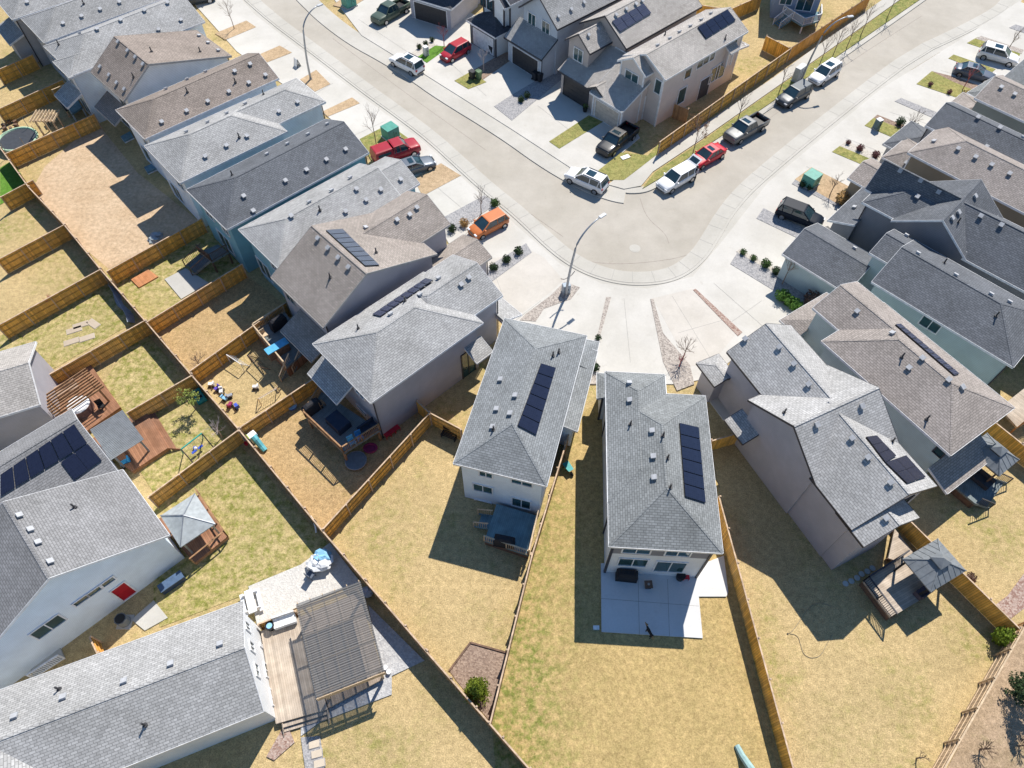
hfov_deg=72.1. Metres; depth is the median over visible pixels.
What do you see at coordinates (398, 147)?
pickup truck
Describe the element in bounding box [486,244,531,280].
gravel bed
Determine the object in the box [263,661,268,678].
window
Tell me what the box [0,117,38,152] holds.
trampoline
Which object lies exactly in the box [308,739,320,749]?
stepping slab
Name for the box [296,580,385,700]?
pergola
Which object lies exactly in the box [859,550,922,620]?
deck
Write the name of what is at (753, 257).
shrub
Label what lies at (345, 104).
gravel bed
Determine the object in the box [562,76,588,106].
garage door
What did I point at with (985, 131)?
house
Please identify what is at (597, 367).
shrub
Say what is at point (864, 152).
gravel bed
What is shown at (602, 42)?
house
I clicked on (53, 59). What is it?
window
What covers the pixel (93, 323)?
paving slab
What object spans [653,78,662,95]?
window
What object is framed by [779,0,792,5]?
window
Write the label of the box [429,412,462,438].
wooden fence
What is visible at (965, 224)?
house
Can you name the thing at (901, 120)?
shrub
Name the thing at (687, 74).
window
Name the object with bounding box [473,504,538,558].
deck
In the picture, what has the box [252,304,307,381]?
deck
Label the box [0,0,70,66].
house
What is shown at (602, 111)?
garage door
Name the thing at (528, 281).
driveway
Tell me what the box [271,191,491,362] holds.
house
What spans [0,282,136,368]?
lawn
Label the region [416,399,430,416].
wooden fence
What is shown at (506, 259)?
shrub
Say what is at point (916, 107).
gravel bed
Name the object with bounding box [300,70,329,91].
gravel bed
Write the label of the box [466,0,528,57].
house
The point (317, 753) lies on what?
stepping slab
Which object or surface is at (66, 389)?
patio sofa
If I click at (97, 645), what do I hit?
wooden fence
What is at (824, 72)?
parked suv
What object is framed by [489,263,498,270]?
shrub
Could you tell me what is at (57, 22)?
house
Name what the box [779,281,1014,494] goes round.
house
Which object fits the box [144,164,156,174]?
entry step
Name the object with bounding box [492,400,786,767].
lawn
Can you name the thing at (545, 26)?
window
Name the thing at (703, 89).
door
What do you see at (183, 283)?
patio
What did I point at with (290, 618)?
outdoor sofa
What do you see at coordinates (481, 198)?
bare tree
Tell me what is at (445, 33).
bare tree
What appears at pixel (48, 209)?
wooden fence
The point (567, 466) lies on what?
wheelbarrow
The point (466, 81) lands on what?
lawn
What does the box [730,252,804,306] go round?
gravel bed
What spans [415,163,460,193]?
gravel bed
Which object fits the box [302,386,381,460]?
deck
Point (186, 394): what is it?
tree
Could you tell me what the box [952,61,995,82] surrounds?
parked sedan
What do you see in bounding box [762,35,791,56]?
wooden fence
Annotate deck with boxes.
[51,85,80,117]
[58,361,121,432]
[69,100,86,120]
[93,410,180,473]
[159,488,229,564]
[182,243,232,275]
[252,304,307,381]
[261,617,329,736]
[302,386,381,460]
[325,674,383,707]
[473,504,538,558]
[772,4,821,33]
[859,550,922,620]
[884,529,912,561]
[950,474,1013,508]
[1005,389,1023,433]
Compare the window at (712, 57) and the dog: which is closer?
the dog
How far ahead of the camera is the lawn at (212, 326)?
64.10 m
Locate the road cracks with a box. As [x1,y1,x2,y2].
[334,16,920,263]
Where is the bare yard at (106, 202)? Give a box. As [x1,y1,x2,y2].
[35,129,196,268]
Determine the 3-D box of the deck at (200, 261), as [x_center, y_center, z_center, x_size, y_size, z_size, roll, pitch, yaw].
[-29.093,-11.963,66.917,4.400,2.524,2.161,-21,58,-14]
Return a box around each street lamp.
[302,3,322,79]
[561,213,606,297]
[801,15,853,78]
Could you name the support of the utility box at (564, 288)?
on the gravel bed at (554, 298)
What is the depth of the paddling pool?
56.76 m
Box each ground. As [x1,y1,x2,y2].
[0,0,1023,767]
[947,631,1023,767]
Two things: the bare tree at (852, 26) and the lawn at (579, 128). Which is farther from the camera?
the bare tree at (852, 26)
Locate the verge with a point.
(898, 7)
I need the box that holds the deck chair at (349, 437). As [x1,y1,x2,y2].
[346,434,355,445]
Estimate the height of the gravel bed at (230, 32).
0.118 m
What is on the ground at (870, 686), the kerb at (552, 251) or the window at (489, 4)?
the kerb at (552, 251)
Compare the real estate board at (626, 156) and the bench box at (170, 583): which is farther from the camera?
the real estate board at (626, 156)
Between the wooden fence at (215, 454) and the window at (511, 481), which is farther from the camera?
the wooden fence at (215, 454)
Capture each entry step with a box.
[120,131,133,142]
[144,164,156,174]
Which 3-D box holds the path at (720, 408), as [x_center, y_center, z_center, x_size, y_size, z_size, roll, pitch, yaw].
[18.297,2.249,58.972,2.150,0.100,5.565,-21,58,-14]
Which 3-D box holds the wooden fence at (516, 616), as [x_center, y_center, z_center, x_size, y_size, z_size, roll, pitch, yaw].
[-0.016,17.092,47.675,0.203,1.920,11.303,12,57,8]
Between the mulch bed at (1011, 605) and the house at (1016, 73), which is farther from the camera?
the house at (1016, 73)
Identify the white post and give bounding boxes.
[384,665,390,674]
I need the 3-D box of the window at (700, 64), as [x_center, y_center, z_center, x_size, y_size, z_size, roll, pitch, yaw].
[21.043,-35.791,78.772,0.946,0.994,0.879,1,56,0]
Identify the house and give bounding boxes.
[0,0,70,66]
[0,341,59,449]
[0,409,184,688]
[0,601,275,767]
[21,0,159,80]
[43,0,205,122]
[90,30,231,128]
[115,53,278,179]
[144,78,325,226]
[186,119,368,271]
[238,157,419,296]
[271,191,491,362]
[307,255,521,438]
[410,0,479,29]
[453,318,599,514]
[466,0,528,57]
[504,0,621,78]
[557,0,701,111]
[589,7,748,127]
[596,371,723,577]
[696,323,936,569]
[770,0,820,19]
[777,223,1023,385]
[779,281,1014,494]
[827,159,1023,299]
[846,127,1023,227]
[879,102,1023,163]
[951,75,1023,134]
[967,59,1023,96]
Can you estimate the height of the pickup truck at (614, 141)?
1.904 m
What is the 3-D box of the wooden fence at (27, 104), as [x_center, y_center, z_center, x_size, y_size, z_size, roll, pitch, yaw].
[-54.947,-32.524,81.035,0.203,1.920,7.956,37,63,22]
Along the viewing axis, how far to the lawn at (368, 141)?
78.80 m
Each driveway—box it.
[195,0,1023,384]
[335,0,639,169]
[486,251,561,312]
[653,289,735,365]
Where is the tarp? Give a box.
[108,285,134,322]
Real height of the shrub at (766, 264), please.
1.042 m
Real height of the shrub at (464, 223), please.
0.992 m
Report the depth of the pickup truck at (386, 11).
91.80 m
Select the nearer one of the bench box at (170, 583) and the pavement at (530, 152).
the bench box at (170, 583)
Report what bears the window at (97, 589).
in the house at (86, 542)
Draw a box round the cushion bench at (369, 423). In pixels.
[357,417,377,435]
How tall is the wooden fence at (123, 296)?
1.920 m
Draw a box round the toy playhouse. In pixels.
[191,387,206,404]
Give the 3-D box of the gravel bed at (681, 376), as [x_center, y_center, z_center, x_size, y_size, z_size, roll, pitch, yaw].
[13.750,-3.728,62.991,2.138,0.120,10.210,-13,57,-9]
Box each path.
[131,600,167,630]
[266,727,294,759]
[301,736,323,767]
[709,398,730,420]
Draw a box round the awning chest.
[264,337,290,360]
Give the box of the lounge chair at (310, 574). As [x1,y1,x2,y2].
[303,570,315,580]
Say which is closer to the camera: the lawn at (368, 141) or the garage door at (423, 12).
the lawn at (368, 141)
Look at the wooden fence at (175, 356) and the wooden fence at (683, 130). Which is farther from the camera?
the wooden fence at (683, 130)
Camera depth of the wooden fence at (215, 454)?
54.60 m
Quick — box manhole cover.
[629,244,639,251]
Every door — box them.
[109,581,138,602]
[139,143,154,165]
[355,403,367,417]
[413,0,447,28]
[472,26,494,56]
[512,44,538,74]
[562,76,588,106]
[594,98,619,127]
[696,73,712,100]
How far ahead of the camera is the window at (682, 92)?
80.31 m
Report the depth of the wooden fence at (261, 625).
48.10 m
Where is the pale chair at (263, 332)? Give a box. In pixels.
[259,328,268,337]
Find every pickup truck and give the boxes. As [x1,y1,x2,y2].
[370,0,410,25]
[370,136,420,161]
[595,120,639,157]
[723,111,770,144]
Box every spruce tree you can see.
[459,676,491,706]
[1003,670,1023,707]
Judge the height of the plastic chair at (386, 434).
0.975 m
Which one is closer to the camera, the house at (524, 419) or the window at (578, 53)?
the house at (524, 419)
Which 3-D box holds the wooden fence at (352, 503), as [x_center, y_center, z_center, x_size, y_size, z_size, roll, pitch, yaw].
[-10.154,6.960,54.494,0.203,1.920,12.284,31,61,19]
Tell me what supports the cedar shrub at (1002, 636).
on the ground at (870, 686)
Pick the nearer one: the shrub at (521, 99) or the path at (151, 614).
the path at (151, 614)
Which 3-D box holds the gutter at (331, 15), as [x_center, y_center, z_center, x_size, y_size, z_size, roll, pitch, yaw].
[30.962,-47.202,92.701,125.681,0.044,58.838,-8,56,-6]
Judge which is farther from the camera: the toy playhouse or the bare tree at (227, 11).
the bare tree at (227, 11)
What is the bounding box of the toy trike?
[120,455,130,468]
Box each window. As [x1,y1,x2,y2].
[27,613,68,640]
[49,54,65,77]
[68,78,77,89]
[71,594,90,607]
[80,98,91,114]
[85,584,103,597]
[99,575,116,588]
[168,180,185,205]
[176,181,186,192]
[204,209,214,222]
[215,227,235,256]
[245,620,251,633]
[248,639,255,653]
[253,661,260,678]
[255,255,273,283]
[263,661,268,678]
[269,687,273,706]
[285,293,295,306]
[354,388,365,400]
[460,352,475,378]
[472,482,492,494]
[478,471,492,478]
[480,0,485,7]
[487,0,492,10]
[510,479,532,487]
[511,496,531,510]
[527,11,535,26]
[541,19,549,34]
[573,46,583,63]
[616,557,649,567]
[621,549,651,554]
[624,68,638,84]
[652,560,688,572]
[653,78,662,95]
[663,551,691,557]
[676,85,687,104]
[683,66,692,80]
[696,59,703,69]
[703,56,709,65]
[708,64,720,84]
[709,52,715,61]
[714,62,724,80]
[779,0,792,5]
[794,0,814,11]
[917,315,941,334]
[931,446,945,458]
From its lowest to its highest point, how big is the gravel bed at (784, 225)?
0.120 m
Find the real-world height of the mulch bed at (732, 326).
0.121 m
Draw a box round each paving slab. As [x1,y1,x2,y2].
[63,337,79,346]
[66,326,81,334]
[72,320,87,328]
[79,333,94,342]
[87,318,100,328]
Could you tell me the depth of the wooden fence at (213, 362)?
61.06 m
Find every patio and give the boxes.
[165,268,208,298]
[248,543,357,622]
[601,556,727,637]
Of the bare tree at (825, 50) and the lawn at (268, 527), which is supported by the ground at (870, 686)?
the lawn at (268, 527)
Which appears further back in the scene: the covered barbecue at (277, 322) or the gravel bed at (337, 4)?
the gravel bed at (337, 4)
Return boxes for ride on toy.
[208,381,214,387]
[213,383,219,392]
[218,386,224,393]
[220,394,228,401]
[225,393,232,398]
[226,401,233,407]
[252,383,258,390]
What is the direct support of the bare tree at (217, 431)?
on the lawn at (183, 424)
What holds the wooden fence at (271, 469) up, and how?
on the lawn at (306, 462)
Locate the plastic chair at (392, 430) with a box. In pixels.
[388,427,395,434]
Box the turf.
[418,45,445,62]
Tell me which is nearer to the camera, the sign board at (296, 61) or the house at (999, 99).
the house at (999, 99)
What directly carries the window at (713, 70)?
in the house at (686, 63)
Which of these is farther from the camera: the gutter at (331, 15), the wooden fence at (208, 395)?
the gutter at (331, 15)
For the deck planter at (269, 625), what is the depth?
47.91 m
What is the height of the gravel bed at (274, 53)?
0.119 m
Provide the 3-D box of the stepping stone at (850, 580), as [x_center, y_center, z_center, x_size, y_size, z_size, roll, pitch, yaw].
[24.522,14.236,50.874,0.440,0.050,0.429,1,56,0]
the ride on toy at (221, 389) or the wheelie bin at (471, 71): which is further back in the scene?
the wheelie bin at (471, 71)
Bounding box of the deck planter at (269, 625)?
[265,621,273,630]
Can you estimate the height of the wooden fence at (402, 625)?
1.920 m
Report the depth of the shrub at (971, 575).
50.61 m
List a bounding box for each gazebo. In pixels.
[160,493,219,553]
[893,538,966,594]
[981,433,1019,481]
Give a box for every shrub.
[447,223,456,232]
[459,217,469,227]
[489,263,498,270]
[490,197,499,206]
[501,254,510,262]
[513,245,522,254]
[518,95,524,102]
[524,91,530,97]
[593,362,599,370]
[595,334,601,340]
[739,248,747,254]
[750,255,757,260]
[761,257,772,267]
[772,266,779,274]
[774,288,790,301]
[783,294,796,306]
[788,298,803,310]
[799,180,806,186]
[803,289,820,304]
[835,190,849,204]
[856,143,864,151]
[871,150,880,158]
[895,116,906,125]
[966,572,978,582]
[989,625,1017,646]
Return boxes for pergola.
[29,109,64,135]
[46,368,109,416]
[90,410,149,467]
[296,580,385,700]
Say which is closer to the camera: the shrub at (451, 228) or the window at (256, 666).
the window at (256, 666)
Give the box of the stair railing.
[25,648,65,677]
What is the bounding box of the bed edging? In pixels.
[449,642,505,670]
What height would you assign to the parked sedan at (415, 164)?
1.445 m
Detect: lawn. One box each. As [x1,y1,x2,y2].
[0,161,24,204]
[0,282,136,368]
[103,330,185,417]
[107,229,239,324]
[140,387,233,491]
[154,445,327,626]
[157,276,282,369]
[199,339,310,426]
[247,391,418,535]
[360,129,407,160]
[455,73,485,88]
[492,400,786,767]
[549,115,602,148]
[598,145,657,180]
[832,146,869,163]
[865,118,899,136]
[917,71,971,96]
[948,54,995,71]
[968,38,1019,55]
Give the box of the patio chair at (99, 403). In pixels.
[93,398,106,410]
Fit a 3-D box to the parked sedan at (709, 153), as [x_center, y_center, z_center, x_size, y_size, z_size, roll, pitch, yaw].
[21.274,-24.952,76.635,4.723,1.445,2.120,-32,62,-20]
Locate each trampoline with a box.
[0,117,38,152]
[345,451,366,469]
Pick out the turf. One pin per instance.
(434, 51)
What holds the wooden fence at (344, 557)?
on the ground at (870, 686)
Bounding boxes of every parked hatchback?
[439,37,471,62]
[467,207,509,239]
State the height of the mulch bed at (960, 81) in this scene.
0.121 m
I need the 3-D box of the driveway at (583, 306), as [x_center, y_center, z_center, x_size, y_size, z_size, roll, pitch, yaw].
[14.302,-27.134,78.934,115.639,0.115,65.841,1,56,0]
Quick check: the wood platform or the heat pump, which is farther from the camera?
the wood platform
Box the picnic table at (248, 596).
[239,587,263,615]
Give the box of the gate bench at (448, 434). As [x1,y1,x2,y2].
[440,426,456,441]
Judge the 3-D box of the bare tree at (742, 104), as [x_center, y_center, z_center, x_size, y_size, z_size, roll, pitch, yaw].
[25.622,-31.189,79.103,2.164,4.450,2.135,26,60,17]
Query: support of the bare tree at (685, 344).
on the gravel bed at (681, 376)
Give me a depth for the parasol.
50.61 m
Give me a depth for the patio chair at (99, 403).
57.88 m
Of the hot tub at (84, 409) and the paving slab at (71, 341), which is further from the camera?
the paving slab at (71, 341)
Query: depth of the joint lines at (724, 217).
73.54 m
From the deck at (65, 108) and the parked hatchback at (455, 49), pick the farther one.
the parked hatchback at (455, 49)
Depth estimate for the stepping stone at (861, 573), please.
51.12 m
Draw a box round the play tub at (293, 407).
[289,403,296,409]
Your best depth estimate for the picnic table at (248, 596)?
49.30 m
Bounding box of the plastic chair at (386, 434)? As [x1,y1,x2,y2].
[384,431,391,439]
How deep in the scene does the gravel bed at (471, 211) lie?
72.23 m
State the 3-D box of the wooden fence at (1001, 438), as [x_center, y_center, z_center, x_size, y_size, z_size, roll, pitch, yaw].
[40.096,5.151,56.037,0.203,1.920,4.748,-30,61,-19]
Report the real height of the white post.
0.400 m
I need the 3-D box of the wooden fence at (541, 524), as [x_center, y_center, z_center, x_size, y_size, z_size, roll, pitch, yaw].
[3.151,7.856,53.968,0.203,1.920,11.952,14,57,9]
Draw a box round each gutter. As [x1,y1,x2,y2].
[242,0,1021,288]
[312,0,922,192]
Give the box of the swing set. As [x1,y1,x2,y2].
[181,433,213,467]
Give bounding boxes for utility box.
[422,45,429,56]
[561,282,570,294]
[871,117,883,130]
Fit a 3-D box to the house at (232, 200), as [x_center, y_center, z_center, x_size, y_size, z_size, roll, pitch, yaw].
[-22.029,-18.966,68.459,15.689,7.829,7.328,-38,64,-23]
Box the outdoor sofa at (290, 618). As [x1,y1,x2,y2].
[271,610,296,629]
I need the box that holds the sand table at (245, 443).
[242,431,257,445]
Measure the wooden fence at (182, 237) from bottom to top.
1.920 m
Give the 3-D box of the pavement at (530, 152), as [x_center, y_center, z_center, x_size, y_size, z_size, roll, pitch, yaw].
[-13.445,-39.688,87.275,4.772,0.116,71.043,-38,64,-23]
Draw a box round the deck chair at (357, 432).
[354,429,363,440]
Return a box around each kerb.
[245,0,1014,284]
[626,0,924,193]
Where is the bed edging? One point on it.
(464, 650)
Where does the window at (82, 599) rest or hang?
in the house at (86, 542)
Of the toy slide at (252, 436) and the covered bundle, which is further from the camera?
the toy slide at (252, 436)
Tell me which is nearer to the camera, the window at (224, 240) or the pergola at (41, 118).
the window at (224, 240)
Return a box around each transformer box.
[341,0,357,9]
[380,121,400,140]
[798,168,822,190]
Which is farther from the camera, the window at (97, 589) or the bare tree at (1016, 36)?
the bare tree at (1016, 36)
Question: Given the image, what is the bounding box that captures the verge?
[642,0,918,188]
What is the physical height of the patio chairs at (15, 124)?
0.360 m
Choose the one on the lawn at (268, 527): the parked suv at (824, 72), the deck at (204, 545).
the deck at (204, 545)
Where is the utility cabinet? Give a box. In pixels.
[790,63,806,82]
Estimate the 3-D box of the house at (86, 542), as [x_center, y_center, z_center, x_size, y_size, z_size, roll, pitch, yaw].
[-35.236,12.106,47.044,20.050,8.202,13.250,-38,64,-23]
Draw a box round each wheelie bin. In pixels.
[468,68,475,79]
[475,69,481,79]
[531,70,537,80]
[536,71,543,81]
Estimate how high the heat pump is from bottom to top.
0.885 m
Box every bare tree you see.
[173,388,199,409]
[187,353,205,367]
[203,416,224,436]
[217,0,234,28]
[362,108,378,142]
[438,26,447,45]
[474,185,487,213]
[478,49,488,71]
[677,336,695,357]
[688,110,709,153]
[734,87,750,119]
[779,59,798,91]
[782,260,794,283]
[819,30,836,64]
[830,172,843,194]
[833,21,852,54]
[847,12,867,46]
[861,2,884,34]
[909,109,925,122]
[962,64,985,89]
[978,738,996,758]
[1009,28,1022,47]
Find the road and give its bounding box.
[261,0,999,271]
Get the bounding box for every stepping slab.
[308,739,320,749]
[310,748,322,759]
[313,758,325,767]
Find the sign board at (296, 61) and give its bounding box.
[294,58,300,66]
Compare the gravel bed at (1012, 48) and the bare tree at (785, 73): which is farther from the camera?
the gravel bed at (1012, 48)
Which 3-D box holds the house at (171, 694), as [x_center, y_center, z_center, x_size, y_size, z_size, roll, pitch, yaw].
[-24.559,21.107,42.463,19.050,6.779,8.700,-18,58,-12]
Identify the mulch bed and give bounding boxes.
[450,644,505,720]
[474,52,508,78]
[693,289,741,335]
[874,115,904,128]
[933,71,977,88]
[996,574,1023,617]
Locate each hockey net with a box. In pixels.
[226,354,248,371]
[248,355,270,373]
[257,387,280,405]
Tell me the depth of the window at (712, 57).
79.63 m
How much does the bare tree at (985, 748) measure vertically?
1.528 m
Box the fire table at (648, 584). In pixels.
[644,580,652,588]
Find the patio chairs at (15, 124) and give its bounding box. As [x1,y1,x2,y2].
[1,120,18,130]
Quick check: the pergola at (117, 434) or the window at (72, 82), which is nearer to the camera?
the pergola at (117, 434)
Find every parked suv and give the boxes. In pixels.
[188,0,212,4]
[388,52,424,75]
[564,167,609,194]
[656,153,702,193]
[775,78,813,108]
[775,196,824,226]
[808,57,842,86]
[977,40,1019,67]
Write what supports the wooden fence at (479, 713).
on the ground at (870, 686)
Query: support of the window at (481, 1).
in the house at (493, 22)
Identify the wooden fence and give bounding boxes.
[0,54,40,85]
[0,79,64,124]
[0,147,28,186]
[0,179,42,211]
[0,224,73,274]
[0,269,109,339]
[5,114,101,166]
[28,186,63,225]
[49,320,152,382]
[64,223,103,274]
[88,635,103,653]
[100,268,147,326]
[106,218,208,284]
[126,375,199,421]
[145,320,191,375]
[146,263,248,332]
[147,430,244,507]
[190,302,291,381]
[190,373,239,431]
[238,427,325,537]
[240,379,320,436]
[257,610,297,629]
[322,530,366,585]
[323,413,432,536]
[365,579,427,656]
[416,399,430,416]
[425,649,531,767]
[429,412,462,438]
[488,553,532,726]
[530,434,568,560]
[657,48,791,155]
[672,102,688,122]
[696,4,720,14]
[711,434,736,449]
[717,495,793,767]
[732,0,760,17]
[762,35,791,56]
[787,0,868,60]
[897,522,1022,631]
[932,621,1023,767]
[983,422,1023,466]
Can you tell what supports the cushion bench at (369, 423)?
on the deck at (341, 443)
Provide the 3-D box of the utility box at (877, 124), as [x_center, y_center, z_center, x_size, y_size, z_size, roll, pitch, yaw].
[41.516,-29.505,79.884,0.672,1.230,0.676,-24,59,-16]
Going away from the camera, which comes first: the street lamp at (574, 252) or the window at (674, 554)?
the window at (674, 554)
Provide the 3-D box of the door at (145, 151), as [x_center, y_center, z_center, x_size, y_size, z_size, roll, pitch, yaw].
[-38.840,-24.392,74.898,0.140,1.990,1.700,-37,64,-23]
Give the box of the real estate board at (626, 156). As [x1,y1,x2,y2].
[620,154,630,159]
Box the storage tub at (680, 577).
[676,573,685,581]
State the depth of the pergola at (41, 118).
77.30 m
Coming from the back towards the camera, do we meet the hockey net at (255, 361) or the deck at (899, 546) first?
the hockey net at (255, 361)
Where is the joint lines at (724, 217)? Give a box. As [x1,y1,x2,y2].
[260,1,1004,361]
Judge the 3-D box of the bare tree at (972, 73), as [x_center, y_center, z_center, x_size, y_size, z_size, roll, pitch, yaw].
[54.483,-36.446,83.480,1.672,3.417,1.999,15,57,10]
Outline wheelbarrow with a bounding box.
[558,456,573,475]
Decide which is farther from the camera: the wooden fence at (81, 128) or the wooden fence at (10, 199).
the wooden fence at (81, 128)
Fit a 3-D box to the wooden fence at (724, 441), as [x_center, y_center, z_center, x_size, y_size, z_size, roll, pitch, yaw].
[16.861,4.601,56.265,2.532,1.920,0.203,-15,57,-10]
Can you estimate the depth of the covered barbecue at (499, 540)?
50.69 m
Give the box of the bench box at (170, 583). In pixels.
[157,570,186,594]
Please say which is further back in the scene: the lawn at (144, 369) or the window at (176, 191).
the window at (176, 191)
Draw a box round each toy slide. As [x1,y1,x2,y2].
[246,430,266,451]
[734,744,754,767]
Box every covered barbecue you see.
[268,313,287,332]
[301,397,323,416]
[493,534,514,549]
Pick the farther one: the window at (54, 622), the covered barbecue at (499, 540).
the covered barbecue at (499, 540)
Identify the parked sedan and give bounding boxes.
[401,154,436,173]
[695,142,727,169]
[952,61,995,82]
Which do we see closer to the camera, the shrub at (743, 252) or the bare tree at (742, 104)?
the shrub at (743, 252)
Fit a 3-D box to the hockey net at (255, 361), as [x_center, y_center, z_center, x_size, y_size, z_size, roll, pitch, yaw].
[-21.850,-1.854,60.904,1.850,1.150,0.750,38,64,23]
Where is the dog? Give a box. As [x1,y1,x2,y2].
[645,622,653,638]
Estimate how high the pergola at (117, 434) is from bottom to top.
2.000 m
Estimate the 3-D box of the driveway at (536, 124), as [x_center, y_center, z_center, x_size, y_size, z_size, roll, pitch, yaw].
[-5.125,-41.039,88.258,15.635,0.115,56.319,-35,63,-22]
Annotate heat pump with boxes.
[114,613,134,628]
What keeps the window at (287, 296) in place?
in the house at (328, 277)
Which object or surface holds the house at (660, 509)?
on the ground at (870, 686)
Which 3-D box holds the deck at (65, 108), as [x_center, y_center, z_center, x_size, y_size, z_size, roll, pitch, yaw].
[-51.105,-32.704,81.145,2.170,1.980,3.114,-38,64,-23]
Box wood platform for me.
[131,269,157,287]
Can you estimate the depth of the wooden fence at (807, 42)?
90.21 m
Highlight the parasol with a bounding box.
[306,549,332,571]
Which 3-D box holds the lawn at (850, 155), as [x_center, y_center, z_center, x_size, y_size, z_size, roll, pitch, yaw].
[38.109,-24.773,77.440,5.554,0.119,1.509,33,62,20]
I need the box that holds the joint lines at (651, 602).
[601,579,693,635]
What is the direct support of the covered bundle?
on the ground at (870, 686)
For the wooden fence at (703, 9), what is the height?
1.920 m
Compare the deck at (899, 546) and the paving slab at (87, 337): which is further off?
the paving slab at (87, 337)
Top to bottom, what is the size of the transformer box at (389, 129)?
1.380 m
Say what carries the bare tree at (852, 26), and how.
on the verge
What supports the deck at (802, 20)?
on the ground at (870, 686)
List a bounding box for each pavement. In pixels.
[248,0,1011,282]
[297,0,624,203]
[609,0,898,188]
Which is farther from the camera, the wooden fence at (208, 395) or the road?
the road
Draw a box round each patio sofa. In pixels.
[54,379,79,397]
[615,569,637,582]
[969,468,996,490]
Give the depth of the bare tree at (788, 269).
65.23 m
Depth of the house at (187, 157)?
68.94 m
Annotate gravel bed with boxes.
[215,21,254,40]
[260,46,291,61]
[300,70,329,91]
[301,605,423,735]
[324,98,358,116]
[333,0,362,7]
[412,42,436,55]
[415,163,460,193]
[445,195,491,235]
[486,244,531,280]
[494,73,561,119]
[520,282,579,320]
[590,297,610,384]
[650,299,693,390]
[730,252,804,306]
[736,249,773,271]
[756,208,803,236]
[792,180,840,206]
[795,167,847,202]
[840,141,881,160]
[895,98,936,116]
[976,36,1023,53]
[1009,24,1023,32]
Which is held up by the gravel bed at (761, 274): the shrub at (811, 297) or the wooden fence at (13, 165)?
the shrub at (811, 297)
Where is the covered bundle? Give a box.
[362,586,372,597]
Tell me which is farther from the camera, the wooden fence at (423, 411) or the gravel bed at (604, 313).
the gravel bed at (604, 313)
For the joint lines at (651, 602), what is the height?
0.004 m
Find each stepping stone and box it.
[848,578,853,583]
[858,571,864,576]
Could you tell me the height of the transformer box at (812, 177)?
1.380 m
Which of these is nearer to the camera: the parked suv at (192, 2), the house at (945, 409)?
the house at (945, 409)
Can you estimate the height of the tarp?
0.635 m
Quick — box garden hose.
[787,603,832,657]
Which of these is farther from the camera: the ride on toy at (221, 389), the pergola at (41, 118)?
the pergola at (41, 118)
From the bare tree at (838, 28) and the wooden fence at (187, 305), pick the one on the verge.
the bare tree at (838, 28)
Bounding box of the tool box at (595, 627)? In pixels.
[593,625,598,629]
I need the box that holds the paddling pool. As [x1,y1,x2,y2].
[363,443,377,453]
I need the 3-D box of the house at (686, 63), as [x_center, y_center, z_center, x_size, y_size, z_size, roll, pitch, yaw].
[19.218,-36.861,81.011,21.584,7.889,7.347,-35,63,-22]
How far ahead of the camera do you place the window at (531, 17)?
83.49 m
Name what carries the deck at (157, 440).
on the ground at (870, 686)
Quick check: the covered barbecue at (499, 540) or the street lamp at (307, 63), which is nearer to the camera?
the covered barbecue at (499, 540)
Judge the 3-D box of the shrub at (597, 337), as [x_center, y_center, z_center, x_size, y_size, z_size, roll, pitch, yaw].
[7.713,-4.172,62.898,0.647,0.664,0.651,1,56,0]
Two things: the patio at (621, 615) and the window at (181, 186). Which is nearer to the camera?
the patio at (621, 615)
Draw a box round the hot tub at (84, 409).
[66,395,94,418]
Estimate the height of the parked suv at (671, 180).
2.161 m
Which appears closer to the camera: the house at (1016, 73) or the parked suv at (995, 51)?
the house at (1016, 73)

